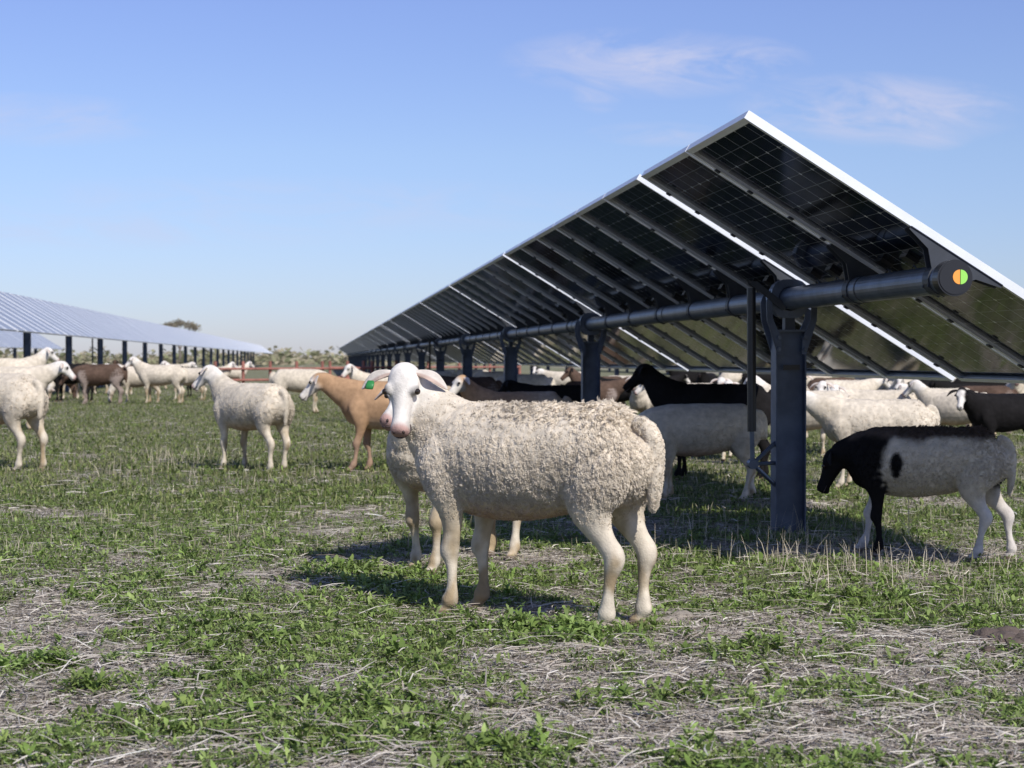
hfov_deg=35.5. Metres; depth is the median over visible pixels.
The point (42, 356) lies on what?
sheep
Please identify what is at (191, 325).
bare tree
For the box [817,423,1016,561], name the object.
sheep
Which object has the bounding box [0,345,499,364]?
distant brush
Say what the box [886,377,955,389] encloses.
sheep
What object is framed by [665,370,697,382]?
sheep
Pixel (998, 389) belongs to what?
sheep
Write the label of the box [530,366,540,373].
sheep
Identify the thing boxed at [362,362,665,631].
sheep
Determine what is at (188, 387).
sheep
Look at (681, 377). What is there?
sheep
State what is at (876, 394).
sheep
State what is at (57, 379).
sheep
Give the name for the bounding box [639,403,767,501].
sheep
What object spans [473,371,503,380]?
sheep
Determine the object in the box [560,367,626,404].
sheep
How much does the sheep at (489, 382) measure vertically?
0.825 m
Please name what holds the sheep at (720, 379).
on the ground at (256, 374)
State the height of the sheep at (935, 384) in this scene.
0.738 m
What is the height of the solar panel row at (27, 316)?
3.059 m
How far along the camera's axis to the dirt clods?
6.00 m
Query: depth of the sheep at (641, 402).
21.66 m
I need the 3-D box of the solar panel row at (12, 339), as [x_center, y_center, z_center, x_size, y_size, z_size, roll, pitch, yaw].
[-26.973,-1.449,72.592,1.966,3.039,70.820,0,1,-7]
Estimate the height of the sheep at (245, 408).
0.984 m
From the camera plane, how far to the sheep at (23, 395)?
14.69 m
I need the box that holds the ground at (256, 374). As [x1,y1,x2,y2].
[0,358,1023,767]
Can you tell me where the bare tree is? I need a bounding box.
[161,318,201,361]
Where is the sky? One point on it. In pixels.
(305, 174)
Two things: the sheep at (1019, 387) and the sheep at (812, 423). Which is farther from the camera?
the sheep at (1019, 387)
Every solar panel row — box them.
[0,291,273,391]
[0,330,63,357]
[338,110,1023,532]
[475,364,618,375]
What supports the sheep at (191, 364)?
on the ground at (256, 374)
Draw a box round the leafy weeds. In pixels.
[0,393,1023,767]
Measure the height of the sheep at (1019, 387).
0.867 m
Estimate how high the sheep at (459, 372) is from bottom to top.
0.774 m
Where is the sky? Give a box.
[0,0,1023,357]
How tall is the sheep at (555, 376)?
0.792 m
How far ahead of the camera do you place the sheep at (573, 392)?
19.92 m
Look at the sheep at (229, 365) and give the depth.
48.41 m
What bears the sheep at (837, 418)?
on the ground at (256, 374)
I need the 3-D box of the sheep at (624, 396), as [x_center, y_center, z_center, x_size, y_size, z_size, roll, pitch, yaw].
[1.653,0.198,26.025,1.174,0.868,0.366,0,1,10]
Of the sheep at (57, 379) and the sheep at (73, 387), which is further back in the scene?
the sheep at (73, 387)
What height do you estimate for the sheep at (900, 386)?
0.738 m
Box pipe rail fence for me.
[214,361,520,382]
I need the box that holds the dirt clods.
[591,607,1023,655]
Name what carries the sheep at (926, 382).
on the ground at (256, 374)
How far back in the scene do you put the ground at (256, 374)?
6.67 m
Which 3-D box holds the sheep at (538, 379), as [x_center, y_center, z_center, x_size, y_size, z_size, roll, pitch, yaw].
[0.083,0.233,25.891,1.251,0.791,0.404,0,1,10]
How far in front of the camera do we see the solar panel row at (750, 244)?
9.61 m
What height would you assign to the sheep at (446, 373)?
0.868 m
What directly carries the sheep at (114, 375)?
on the ground at (256, 374)
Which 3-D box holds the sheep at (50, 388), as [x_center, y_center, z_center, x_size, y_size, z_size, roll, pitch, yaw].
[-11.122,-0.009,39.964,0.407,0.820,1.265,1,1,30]
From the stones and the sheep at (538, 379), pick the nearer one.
the stones
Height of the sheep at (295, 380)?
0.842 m
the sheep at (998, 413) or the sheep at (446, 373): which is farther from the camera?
the sheep at (446, 373)
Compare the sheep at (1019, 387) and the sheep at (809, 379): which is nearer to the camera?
the sheep at (1019, 387)
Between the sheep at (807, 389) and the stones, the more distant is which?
the sheep at (807, 389)
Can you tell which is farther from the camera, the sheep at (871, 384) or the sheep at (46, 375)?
the sheep at (871, 384)
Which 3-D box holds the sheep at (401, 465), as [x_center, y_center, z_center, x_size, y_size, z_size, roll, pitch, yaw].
[-0.301,0.448,7.976,0.448,0.949,1.285,1,1,34]
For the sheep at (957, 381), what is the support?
on the ground at (256, 374)
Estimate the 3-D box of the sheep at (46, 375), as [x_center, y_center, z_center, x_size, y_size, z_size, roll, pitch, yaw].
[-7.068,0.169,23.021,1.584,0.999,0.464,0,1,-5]
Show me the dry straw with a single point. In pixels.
(706, 712)
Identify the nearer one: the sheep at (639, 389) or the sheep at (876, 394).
the sheep at (876, 394)
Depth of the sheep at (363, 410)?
14.56 m
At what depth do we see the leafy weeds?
6.18 m
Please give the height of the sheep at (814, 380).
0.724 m
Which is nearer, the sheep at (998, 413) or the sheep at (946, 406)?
the sheep at (998, 413)
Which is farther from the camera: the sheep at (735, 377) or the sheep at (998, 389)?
the sheep at (735, 377)
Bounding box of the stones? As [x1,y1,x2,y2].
[0,499,1021,764]
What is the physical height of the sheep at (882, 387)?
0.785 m
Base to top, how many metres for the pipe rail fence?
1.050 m
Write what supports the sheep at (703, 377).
on the ground at (256, 374)
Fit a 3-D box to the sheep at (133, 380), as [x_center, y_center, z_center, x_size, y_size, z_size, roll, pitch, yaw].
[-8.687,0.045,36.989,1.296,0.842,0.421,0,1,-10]
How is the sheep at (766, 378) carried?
on the ground at (256, 374)
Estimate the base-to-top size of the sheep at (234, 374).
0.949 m
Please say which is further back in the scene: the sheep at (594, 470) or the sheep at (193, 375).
the sheep at (193, 375)
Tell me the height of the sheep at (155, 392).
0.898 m
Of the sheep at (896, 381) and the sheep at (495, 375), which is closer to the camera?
the sheep at (896, 381)
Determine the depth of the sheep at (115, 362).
54.46 m
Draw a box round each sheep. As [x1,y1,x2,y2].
[0,347,59,366]
[0,361,76,429]
[0,373,48,471]
[45,381,83,398]
[53,363,93,401]
[56,384,76,398]
[59,364,127,404]
[107,368,160,402]
[112,360,136,387]
[118,364,156,394]
[124,356,187,403]
[159,362,196,388]
[160,361,206,400]
[175,364,211,396]
[191,365,294,473]
[200,362,237,391]
[222,361,254,382]
[269,369,326,412]
[299,372,450,471]
[340,364,387,380]
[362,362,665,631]
[374,389,520,573]
[436,371,457,376]
[440,375,502,396]
[449,375,572,402]
[452,369,487,376]
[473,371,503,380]
[496,374,554,384]
[498,380,580,402]
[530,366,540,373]
[535,369,580,384]
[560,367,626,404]
[561,377,628,401]
[600,377,641,412]
[622,363,770,479]
[626,377,653,413]
[634,383,711,395]
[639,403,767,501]
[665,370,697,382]
[667,373,690,382]
[696,372,717,383]
[710,377,731,383]
[718,373,741,383]
[718,380,739,460]
[742,373,770,384]
[743,375,856,430]
[806,376,812,438]
[806,376,831,384]
[806,391,940,489]
[807,377,848,390]
[810,381,853,456]
[814,378,890,390]
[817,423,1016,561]
[829,384,916,399]
[877,379,894,389]
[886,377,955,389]
[888,379,907,389]
[893,383,975,425]
[901,380,996,436]
[907,380,950,386]
[928,380,987,427]
[947,387,1023,432]
[951,379,1006,424]
[959,385,1018,434]
[1005,383,1023,392]
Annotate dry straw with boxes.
[0,394,1023,767]
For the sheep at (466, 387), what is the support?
on the ground at (256, 374)
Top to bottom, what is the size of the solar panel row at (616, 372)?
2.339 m
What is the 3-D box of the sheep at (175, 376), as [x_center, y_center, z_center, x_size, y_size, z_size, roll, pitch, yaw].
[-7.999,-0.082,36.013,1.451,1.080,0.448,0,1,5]
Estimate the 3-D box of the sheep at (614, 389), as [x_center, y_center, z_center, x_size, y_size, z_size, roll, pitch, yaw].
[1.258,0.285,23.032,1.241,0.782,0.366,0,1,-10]
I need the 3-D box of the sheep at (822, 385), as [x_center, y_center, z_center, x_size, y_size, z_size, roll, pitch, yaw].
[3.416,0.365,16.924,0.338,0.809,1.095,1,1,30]
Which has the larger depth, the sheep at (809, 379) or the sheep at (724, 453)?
the sheep at (809, 379)
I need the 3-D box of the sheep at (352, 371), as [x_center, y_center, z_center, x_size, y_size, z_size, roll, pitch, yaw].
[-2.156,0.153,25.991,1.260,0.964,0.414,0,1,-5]

